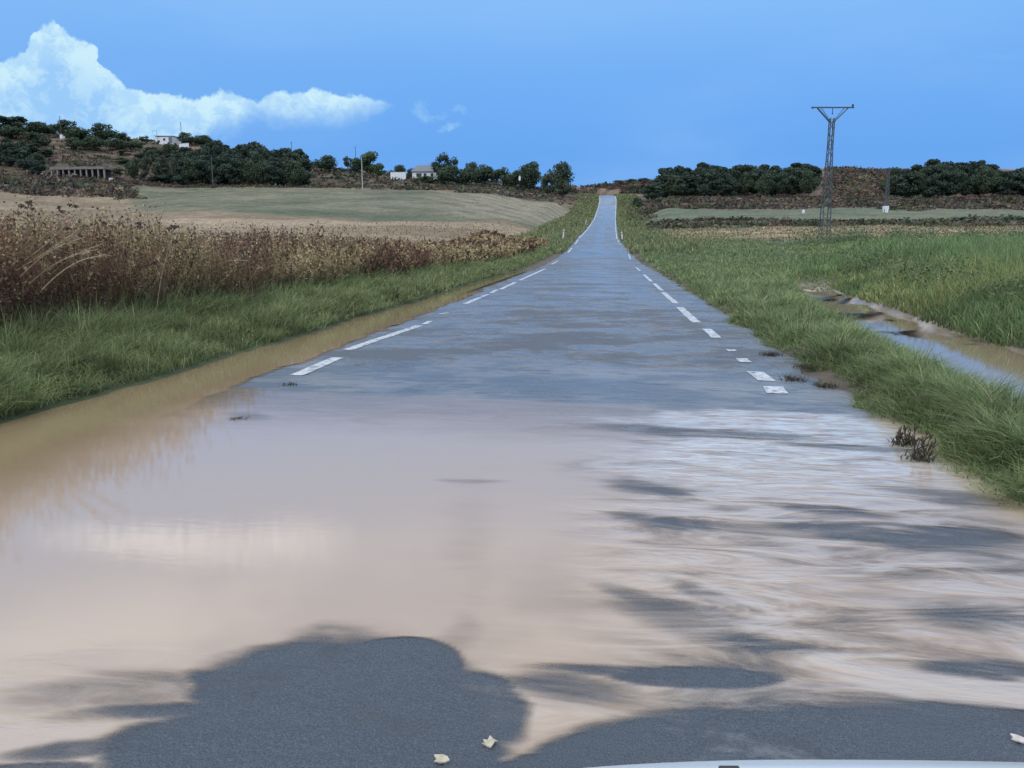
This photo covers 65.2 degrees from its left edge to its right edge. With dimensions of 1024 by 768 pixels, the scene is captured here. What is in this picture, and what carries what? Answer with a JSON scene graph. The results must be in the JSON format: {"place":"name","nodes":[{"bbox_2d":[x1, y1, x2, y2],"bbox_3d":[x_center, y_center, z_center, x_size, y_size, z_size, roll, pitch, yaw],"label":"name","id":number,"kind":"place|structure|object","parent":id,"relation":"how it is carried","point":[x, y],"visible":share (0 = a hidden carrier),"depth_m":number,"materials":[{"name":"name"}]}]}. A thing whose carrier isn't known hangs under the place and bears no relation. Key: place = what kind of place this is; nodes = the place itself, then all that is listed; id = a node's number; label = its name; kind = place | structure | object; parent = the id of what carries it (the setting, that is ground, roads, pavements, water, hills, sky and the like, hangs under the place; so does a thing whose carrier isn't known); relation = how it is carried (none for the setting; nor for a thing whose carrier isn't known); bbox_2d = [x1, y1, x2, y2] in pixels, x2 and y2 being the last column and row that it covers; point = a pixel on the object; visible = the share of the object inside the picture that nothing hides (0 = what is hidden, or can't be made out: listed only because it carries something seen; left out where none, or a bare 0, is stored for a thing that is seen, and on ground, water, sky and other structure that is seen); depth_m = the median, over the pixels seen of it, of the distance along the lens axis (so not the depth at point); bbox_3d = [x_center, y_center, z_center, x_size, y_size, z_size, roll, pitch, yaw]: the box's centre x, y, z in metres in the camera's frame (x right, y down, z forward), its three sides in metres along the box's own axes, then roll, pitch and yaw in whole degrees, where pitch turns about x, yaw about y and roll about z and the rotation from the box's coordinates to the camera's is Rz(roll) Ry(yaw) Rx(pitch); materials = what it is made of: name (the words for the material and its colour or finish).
{"place":"outdoors","nodes":[
{"label":"outdoors","id":0,"kind":"place"},
{"bbox_2d":[0,271,1023,763],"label":"flood water","id":1,"kind":"structure","parent":0,"point":[180,523],"depth_m":3.82,"materials":[{"name":"liquid"}]},
{"bbox_2d":[884,425,922,447],"bbox_3d":[2.808,0.366,5.716,0.364,0.175,0.260,-4,11,-22],"label":"wilted weed","id":2,"kind":"object","parent":1,"relation":"on","point":[906,439],"visible":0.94,"depth_m":5.70,"materials":[{"name":"brown plant"}]},
{"bbox_2d":[899,427,943,462],"bbox_3d":[2.729,0.409,5.298,0.248,0.236,0.347,-9,14,-41],"label":"wilted weed","id":3,"kind":"object","parent":1,"relation":"on","point":[922,458],"visible":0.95,"depth_m":5.30,"materials":[{"name":"brown plant"}]},
{"bbox_2d":[0,195,1023,767],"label":"road","id":4,"kind":"structure","parent":0,"point":[594,315],"depth_m":2.74,"materials":[{"name":"asphalt"}]},
{"bbox_2d":[434,754,449,763],"bbox_3d":[-0.199,1.041,2.220,0.039,0.012,0.041,-7,12,-34],"label":"fallen leaf","id":5,"kind":"object","parent":4,"relation":"on","point":[441,758],"visible":1,"depth_m":2.22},
{"bbox_2d":[290,195,787,393],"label":"road marking","id":6,"kind":"object","parent":4,"relation":"on","point":[711,333],"visible":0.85,"depth_m":11.69,"materials":[{"name":"paint"}]},
{"bbox_2d":[589,760,1023,767],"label":"car","id":7,"kind":"object","parent":4,"relation":"on","point":[836,764],"visible":1,"depth_m":1.06,"materials":[{"name":"paint"}]},
{"bbox_2d":[0,132,1023,538],"bbox_3d":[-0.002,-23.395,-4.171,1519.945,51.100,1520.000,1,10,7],"label":"ground","id":8,"kind":"structure","parent":0,"point":[302,206],"depth_m":150.32,"materials":[{"name":"soil"}]},
{"bbox_2d":[0,138,15,155],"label":"pine tree","id":9,"kind":"object","parent":8,"relation":"on","point":[9,143],"visible":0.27,"depth_m":264.86,"materials":[{"name":"green plant"}]},
{"bbox_2d":[0,149,16,165],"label":"pine tree","id":10,"kind":"object","parent":8,"relation":"on","point":[7,159],"visible":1,"depth_m":252.29,"materials":[{"name":"green plant"}]},
{"bbox_2d":[0,125,26,138],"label":"bushy tree","id":11,"kind":"object","parent":8,"relation":"on","point":[8,131],"visible":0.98,"depth_m":291.15,"materials":[{"name":"green plant"}]},
{"bbox_2d":[4,116,28,131],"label":"pine tree","id":12,"kind":"object","parent":8,"relation":"on","point":[19,121],"visible":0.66,"depth_m":310.38,"materials":[{"name":"green plant"}]},
{"bbox_2d":[15,146,33,168],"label":"pine tree","id":13,"kind":"object","parent":8,"relation":"on","point":[25,153],"visible":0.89,"depth_m":249.29,"materials":[{"name":"green plant"}]},
{"bbox_2d":[21,121,47,134],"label":"oak tree","id":14,"kind":"object","parent":8,"relation":"on","point":[37,127],"visible":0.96,"depth_m":307.52,"materials":[{"name":"green plant"}]},
{"bbox_2d":[21,131,52,143],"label":"bushy tree","id":15,"kind":"object","parent":8,"relation":"on","point":[34,137],"visible":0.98,"depth_m":286.45,"materials":[{"name":"green plant"}]},
{"bbox_2d":[27,154,46,174],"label":"pine tree","id":16,"kind":"object","parent":8,"relation":"on","point":[37,168],"visible":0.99,"depth_m":242.80,"materials":[{"name":"green plant"}]},
{"bbox_2d":[30,249,97,283],"bbox_3d":[-4.698,-1.232,8.383,1.226,0.390,0.085,6,12,30],"label":"dry stalk","id":17,"kind":"object","parent":8,"relation":"on","point":[83,252],"visible":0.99,"depth_m":8.34,"materials":[{"name":"plant"}]},
{"bbox_2d":[52,119,80,133],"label":"oak tree","id":18,"kind":"object","parent":8,"relation":"on","point":[65,126],"visible":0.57,"depth_m":308.17,"materials":[{"name":"green plant"}]},
{"bbox_2d":[41,254,108,289],"bbox_3d":[-4.389,-1.125,8.039,1.223,0.402,0.078,5,11,28],"label":"dry stalk","id":19,"kind":"object","parent":8,"relation":"on","point":[72,265],"visible":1,"depth_m":8.02,"materials":[{"name":"plant"}]},
{"bbox_2d":[64,137,86,149],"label":"bushy tree","id":20,"kind":"object","parent":8,"relation":"on","point":[74,142],"visible":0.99,"depth_m":281.06,"materials":[{"name":"green plant"}]},
{"bbox_2d":[62,128,93,139],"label":"bushy tree","id":21,"kind":"object","parent":8,"relation":"on","point":[82,134],"visible":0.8,"depth_m":292.95,"materials":[{"name":"green plant"}]},
{"bbox_2d":[50,166,112,178],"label":"open shed","id":22,"kind":"structure","parent":8,"relation":"on","point":[104,172],"depth_m":242.68,"materials":[{"name":"concrete"}]},
{"bbox_2d":[81,136,108,149],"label":"bushy tree","id":23,"kind":"object","parent":8,"relation":"on","point":[94,142],"visible":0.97,"depth_m":283.88,"materials":[{"name":"green plant"}]},
{"bbox_2d":[88,122,119,139],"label":"oak tree","id":24,"kind":"object","parent":8,"relation":"on","point":[106,133],"visible":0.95,"depth_m":305.19,"materials":[{"name":"green plant"}]},
{"bbox_2d":[104,138,128,148],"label":"bushy tree","id":25,"kind":"object","parent":8,"relation":"on","point":[116,143],"visible":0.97,"depth_m":288.96,"materials":[{"name":"green plant"}]},
{"bbox_2d":[124,162,139,177],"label":"bushy tree","id":26,"kind":"object","parent":8,"relation":"on","point":[130,168],"visible":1,"depth_m":249.65,"materials":[{"name":"green plant"}]},
{"bbox_2d":[137,160,149,177],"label":"pale tree","id":27,"kind":"object","parent":8,"relation":"on","point":[144,167],"visible":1,"depth_m":250.69,"materials":[{"name":"green plant"}]},
{"bbox_2d":[153,225,177,313],"bbox_3d":[-4.730,-1.442,10.945,0.387,1.445,0.196,-2,10,-9],"label":"umbel plant","id":28,"kind":"object","parent":8,"relation":"on","point":[174,227],"visible":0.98,"depth_m":10.91,"materials":[{"name":"plant"}]},
{"bbox_2d":[158,167,175,183],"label":"pine tree","id":29,"kind":"object","parent":8,"relation":"on","point":[166,177],"visible":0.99,"depth_m":245.35,"materials":[{"name":"green plant"}]},
{"bbox_2d":[155,131,180,144],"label":"white house","id":30,"kind":"structure","parent":8,"relation":"on","point":[169,139],"depth_m":306.85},
{"bbox_2d":[164,158,177,177],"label":"pale tree","id":31,"kind":"object","parent":8,"relation":"on","point":[172,163],"visible":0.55,"depth_m":251.81,"materials":[{"name":"green plant"}]},
{"bbox_2d":[172,166,188,184],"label":"pine tree","id":32,"kind":"object","parent":8,"relation":"on","point":[180,176],"visible":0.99,"depth_m":240.64,"materials":[{"name":"green plant"}]},
{"bbox_2d":[176,132,195,143],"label":"oak tree","id":33,"kind":"object","parent":8,"relation":"on","point":[187,137],"visible":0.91,"depth_m":304.67,"materials":[{"name":"green plant"}]},
{"bbox_2d":[181,158,196,183],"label":"oak tree","id":34,"kind":"object","parent":8,"relation":"on","point":[188,166],"visible":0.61,"depth_m":245.12,"materials":[{"name":"green plant"}]},
{"bbox_2d":[191,155,210,183],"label":"pine tree","id":35,"kind":"object","parent":8,"relation":"on","point":[200,173],"visible":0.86,"depth_m":241.40,"materials":[{"name":"green plant"}]},
{"bbox_2d":[192,135,213,144],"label":"oak tree","id":36,"kind":"object","parent":8,"relation":"on","point":[201,139],"visible":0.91,"depth_m":307.92,"materials":[{"name":"green plant"}]},
{"bbox_2d":[204,158,223,184],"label":"pine tree","id":37,"kind":"object","parent":8,"relation":"on","point":[218,173],"visible":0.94,"depth_m":238.40,"materials":[{"name":"green plant"}]},
{"bbox_2d":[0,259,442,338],"bbox_3d":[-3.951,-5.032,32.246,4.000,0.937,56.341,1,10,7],"label":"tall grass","id":38,"kind":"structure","parent":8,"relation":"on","point":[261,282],"depth_m":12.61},
{"bbox_2d":[220,158,242,183],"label":"pine tree","id":39,"kind":"object","parent":8,"relation":"on","point":[231,168],"visible":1,"depth_m":237.56,"materials":[{"name":"green plant"}]},
{"bbox_2d":[195,256,283,299],"bbox_3d":[-5.114,-1.846,14.067,2.524,0.941,2.225,-10,14,-44],"label":"straw tussock","id":40,"kind":"object","parent":8,"relation":"on","point":[252,281],"visible":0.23,"depth_m":14.06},
{"bbox_2d":[235,147,249,180],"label":"pine tree","id":41,"kind":"object","parent":8,"relation":"on","point":[243,154],"visible":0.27,"depth_m":250.89,"materials":[{"name":"green plant"}]},
{"bbox_2d":[238,160,255,182],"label":"oak tree","id":42,"kind":"object","parent":8,"relation":"on","point":[245,171],"visible":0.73,"depth_m":239.12,"materials":[{"name":"green plant"}]},
{"bbox_2d":[247,161,267,183],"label":"oak tree","id":43,"kind":"object","parent":8,"relation":"on","point":[258,172],"visible":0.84,"depth_m":235.40,"materials":[{"name":"green plant"}]},
{"bbox_2d":[2,218,518,242],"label":"stubble","id":44,"kind":"object","parent":8,"relation":"on","point":[244,232],"visible":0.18,"depth_m":91.01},
{"bbox_2d":[257,148,274,182],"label":"pine tree","id":45,"kind":"object","parent":8,"relation":"on","point":[268,157],"visible":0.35,"depth_m":246.26,"materials":[{"name":"green plant"}]},
{"bbox_2d":[262,161,282,184],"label":"pine tree","id":46,"kind":"object","parent":8,"relation":"on","point":[269,169],"visible":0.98,"depth_m":233.27,"materials":[{"name":"green plant"}]},
{"bbox_2d":[0,192,550,327],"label":"dry weeds","id":47,"kind":"object","parent":8,"relation":"on","point":[282,252],"visible":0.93,"depth_m":12.28,"materials":[{"name":"plant"}]},
{"bbox_2d":[270,167,288,184],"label":"pine tree","id":48,"kind":"object","parent":8,"relation":"on","point":[280,179],"visible":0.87,"depth_m":234.79,"materials":[{"name":"green plant"}]},
{"bbox_2d":[272,157,286,177],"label":"pine tree","id":49,"kind":"object","parent":8,"relation":"on","point":[280,164],"visible":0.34,"depth_m":243.69,"materials":[{"name":"green plant"}]},
{"bbox_2d":[0,132,566,204],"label":"hill scrub","id":50,"kind":"object","parent":8,"relation":"on","point":[39,186],"visible":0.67,"depth_m":237.21,"materials":[{"name":"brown plant"}]},
{"bbox_2d":[282,160,307,186],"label":"oak tree","id":51,"kind":"object","parent":8,"relation":"on","point":[294,174],"visible":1,"depth_m":232.98,"materials":[{"name":"green plant"}]},
{"bbox_2d":[294,154,315,178],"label":"pine tree","id":52,"kind":"object","parent":8,"relation":"on","point":[305,160],"visible":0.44,"depth_m":251.19,"materials":[{"name":"green plant"}]},
{"bbox_2d":[313,155,337,169],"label":"oak tree","id":53,"kind":"object","parent":8,"relation":"on","point":[325,162],"visible":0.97,"depth_m":298.95,"materials":[{"name":"green plant"}]},
{"bbox_2d":[348,158,361,172],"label":"bushy tree","id":54,"kind":"object","parent":8,"relation":"on","point":[354,164],"visible":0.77,"depth_m":295.86,"materials":[{"name":"green plant"}]},
{"bbox_2d":[359,151,377,172],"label":"leafy tree","id":55,"kind":"object","parent":8,"relation":"on","point":[368,158],"visible":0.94,"depth_m":293.14,"materials":[{"name":"green plant"}]},
{"bbox_2d":[411,164,437,178],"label":"grey roofed house","id":56,"kind":"structure","parent":8,"relation":"on","point":[421,170],"depth_m":293.20,"materials":[{"name":"paint"}]},
{"bbox_2d":[431,152,449,181],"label":"open tree","id":57,"kind":"object","parent":8,"relation":"on","point":[440,158],"visible":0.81,"depth_m":287.41,"materials":[{"name":"green plant"}]},
{"bbox_2d":[434,165,459,183],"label":"bushy tree","id":58,"kind":"object","parent":8,"relation":"on","point":[445,173],"visible":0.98,"depth_m":278.45,"materials":[{"name":"green plant"}]},
{"bbox_2d":[454,168,476,184],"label":"bushy tree","id":59,"kind":"object","parent":8,"relation":"on","point":[465,176],"visible":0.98,"depth_m":277.78,"materials":[{"name":"green plant"}]},
{"bbox_2d":[470,164,497,183],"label":"bushy tree","id":60,"kind":"object","parent":8,"relation":"on","point":[485,174],"visible":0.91,"depth_m":279.41,"materials":[{"name":"green plant"}]},
{"bbox_2d":[491,167,515,185],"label":"bushy tree","id":61,"kind":"object","parent":8,"relation":"on","point":[501,174],"visible":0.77,"depth_m":280.91,"materials":[{"name":"green plant"}]},
{"bbox_2d":[0,192,1023,523],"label":"grass","id":62,"kind":"structure","parent":8,"relation":"on","point":[754,292],"depth_m":12.11,"materials":[{"name":"plant"}]},
{"bbox_2d":[506,170,522,187],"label":"bushy tree","id":63,"kind":"object","parent":8,"relation":"on","point":[512,180],"visible":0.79,"depth_m":276.90,"materials":[{"name":"green plant"}]},
{"bbox_2d":[514,161,541,189],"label":"oak tree","id":64,"kind":"object","parent":8,"relation":"on","point":[530,174],"visible":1,"depth_m":273.35,"materials":[{"name":"green plant"}]},
{"bbox_2d":[540,174,556,192],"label":"pale tree","id":65,"kind":"object","parent":8,"relation":"on","point":[544,180],"visible":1,"depth_m":256.69,"materials":[{"name":"green plant"}]},
{"bbox_2d":[545,161,574,189],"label":"oak tree","id":66,"kind":"object","parent":8,"relation":"on","point":[559,174],"visible":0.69,"depth_m":263.93,"materials":[{"name":"green plant"}]},
{"bbox_2d":[555,180,571,195],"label":"pale tree","id":67,"kind":"object","parent":8,"relation":"on","point":[566,188],"visible":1,"depth_m":252.31,"materials":[{"name":"green plant"}]},
{"bbox_2d":[639,184,663,199],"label":"tree","id":68,"kind":"object","parent":8,"relation":"on","point":[655,191],"visible":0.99,"depth_m":239.65,"materials":[{"name":"green plant"}]},
{"bbox_2d":[655,175,670,197],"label":"pine tree","id":69,"kind":"object","parent":8,"relation":"on","point":[661,183],"visible":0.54,"depth_m":245.69,"materials":[{"name":"green plant"}]},
{"bbox_2d":[663,175,686,195],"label":"oak tree","id":70,"kind":"object","parent":8,"relation":"on","point":[672,186],"visible":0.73,"depth_m":242.12,"materials":[{"name":"green plant"}]},
{"bbox_2d":[675,174,694,196],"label":"pine tree","id":71,"kind":"object","parent":8,"relation":"on","point":[681,181],"visible":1,"depth_m":240.18,"materials":[{"name":"green plant"}]},
{"bbox_2d":[687,170,703,195],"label":"pine tree","id":72,"kind":"object","parent":8,"relation":"on","point":[695,174],"visible":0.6,"depth_m":243.19,"materials":[{"name":"green plant"}]},
{"bbox_2d":[694,168,713,195],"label":"pine tree","id":73,"kind":"object","parent":8,"relation":"on","point":[703,190],"visible":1,"depth_m":238.28,"materials":[{"name":"green plant"}]},
{"bbox_2d":[703,171,724,195],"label":"pine tree","id":74,"kind":"object","parent":8,"relation":"on","point":[717,187],"visible":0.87,"depth_m":238.12,"materials":[{"name":"green plant"}]},
{"bbox_2d":[719,173,731,195],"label":"pine tree","id":75,"kind":"object","parent":8,"relation":"on","point":[727,188],"visible":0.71,"depth_m":240.85,"materials":[{"name":"green plant"}]},
{"bbox_2d":[724,170,743,195],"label":"pine tree","id":76,"kind":"object","parent":8,"relation":"on","point":[735,185],"visible":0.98,"depth_m":240.36,"materials":[{"name":"green plant"}]},
{"bbox_2d":[736,171,753,195],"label":"oak tree","id":77,"kind":"object","parent":8,"relation":"on","point":[744,180],"visible":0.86,"depth_m":241.39,"materials":[{"name":"green plant"}]},
{"bbox_2d":[748,168,761,194],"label":"pine tree","id":78,"kind":"object","parent":8,"relation":"on","point":[755,174],"visible":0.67,"depth_m":243.40,"materials":[{"name":"green plant"}]},
{"bbox_2d":[755,173,775,194],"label":"oak tree","id":79,"kind":"object","parent":8,"relation":"on","point":[764,186],"visible":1,"depth_m":234.85,"materials":[{"name":"green plant"}]},
{"bbox_2d":[766,169,781,195],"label":"pine tree","id":80,"kind":"object","parent":8,"relation":"on","point":[775,175],"visible":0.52,"depth_m":236.77,"materials":[{"name":"green plant"}]},
{"bbox_2d":[773,172,791,193],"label":"oak tree","id":81,"kind":"object","parent":8,"relation":"on","point":[783,183],"visible":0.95,"depth_m":235.99,"materials":[{"name":"green plant"}]},
{"bbox_2d":[784,171,802,194],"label":"pine tree","id":82,"kind":"object","parent":8,"relation":"on","point":[793,187],"visible":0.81,"depth_m":236.66,"materials":[{"name":"green plant"}]},
{"bbox_2d":[566,165,1023,229],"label":"field scrub","id":83,"kind":"object","parent":8,"relation":"on","point":[854,193],"visible":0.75,"depth_m":201.51,"materials":[{"name":"brown plant"}]},
{"bbox_2d":[799,169,820,195],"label":"oak tree","id":84,"kind":"object","parent":8,"relation":"on","point":[809,184],"visible":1,"depth_m":233.28,"materials":[{"name":"green plant"}]},
{"bbox_2d":[802,165,821,185],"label":"pine tree","id":85,"kind":"object","parent":8,"relation":"on","point":[816,170],"visible":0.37,"depth_m":252.38,"materials":[{"name":"green plant"}]},
{"bbox_2d":[811,104,853,241],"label":"lattice pylon","id":86,"kind":"object","parent":8,"relation":"on","point":[827,155],"visible":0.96,"depth_m":72.70,"materials":[{"name":"metal"}]},
{"bbox_2d":[660,224,1023,245],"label":"straw","id":87,"kind":"object","parent":8,"relation":"on","point":[835,230],"visible":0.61,"depth_m":110.80,"materials":[{"name":"plant"}]},
{"bbox_2d":[882,168,893,212],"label":"lattice pylon","id":88,"kind":"object","parent":8,"relation":"on","point":[885,208],"visible":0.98,"depth_m":176.62,"materials":[{"name":"metal"}]},
{"bbox_2d":[879,175,898,194],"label":"oak tree","id":89,"kind":"object","parent":8,"relation":"on","point":[891,184],"visible":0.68,"depth_m":236.58,"materials":[{"name":"green plant"}]},
{"bbox_2d":[895,172,921,196],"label":"pine tree","id":90,"kind":"object","parent":8,"relation":"on","point":[903,183],"visible":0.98,"depth_m":231.27,"materials":[{"name":"green plant"}]},
{"bbox_2d":[796,222,1023,303],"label":"rank growth","id":91,"kind":"object","parent":8,"relation":"on","point":[862,236],"visible":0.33,"depth_m":32.17,"materials":[{"name":"green plant"}]},
{"bbox_2d":[909,171,931,196],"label":"oak tree","id":92,"kind":"object","parent":8,"relation":"on","point":[919,192],"visible":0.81,"depth_m":231.00,"materials":[{"name":"green plant"}]},
{"bbox_2d":[916,167,943,197],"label":"pine tree","id":93,"kind":"object","parent":8,"relation":"on","point":[928,192],"visible":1,"depth_m":230.20,"materials":[{"name":"green plant"}]},
{"bbox_2d":[930,164,955,196],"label":"pine tree","id":94,"kind":"object","parent":8,"relation":"on","point":[943,183],"visible":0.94,"depth_m":229.02,"materials":[{"name":"green plant"}]},
{"bbox_2d":[942,165,965,196],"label":"pine tree","id":95,"kind":"object","parent":8,"relation":"on","point":[955,188],"visible":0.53,"depth_m":230.72,"materials":[{"name":"green plant"}]},
{"bbox_2d":[950,169,967,194],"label":"oak tree","id":96,"kind":"object","parent":8,"relation":"on","point":[961,185],"visible":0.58,"depth_m":231.11,"materials":[{"name":"green plant"}]},
{"bbox_2d":[961,165,976,195],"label":"pine tree","id":97,"kind":"object","parent":8,"relation":"on","point":[970,177],"visible":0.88,"depth_m":231.81,"materials":[{"name":"green plant"}]},
{"bbox_2d":[973,167,999,196],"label":"oak tree","id":98,"kind":"object","parent":8,"relation":"on","point":[985,182],"visible":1,"depth_m":229.61,"materials":[{"name":"green plant"}]},
{"bbox_2d":[993,171,1015,196],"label":"pine tree","id":99,"kind":"object","parent":8,"relation":"on","point":[1006,181],"visible":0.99,"depth_m":229.18,"materials":[{"name":"green plant"}]},
{"bbox_2d":[1009,175,1023,194],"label":"pine tree","id":100,"kind":"object","parent":8,"relation":"on","point":[1017,182],"visible":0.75,"depth_m":233.64,"materials":[{"name":"green plant"}]},
{"bbox_2d":[0,0,1023,186],"label":"sky","id":101,"kind":"structure","parent":0,"point":[611,90],"materials":[{"name":"blue"}]},
{"bbox_2d":[805,291,1023,402],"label":"ditch water","id":102,"kind":"structure","parent":0,"point":[1004,361],"depth_m":11.98,"materials":[{"name":"liquid"}]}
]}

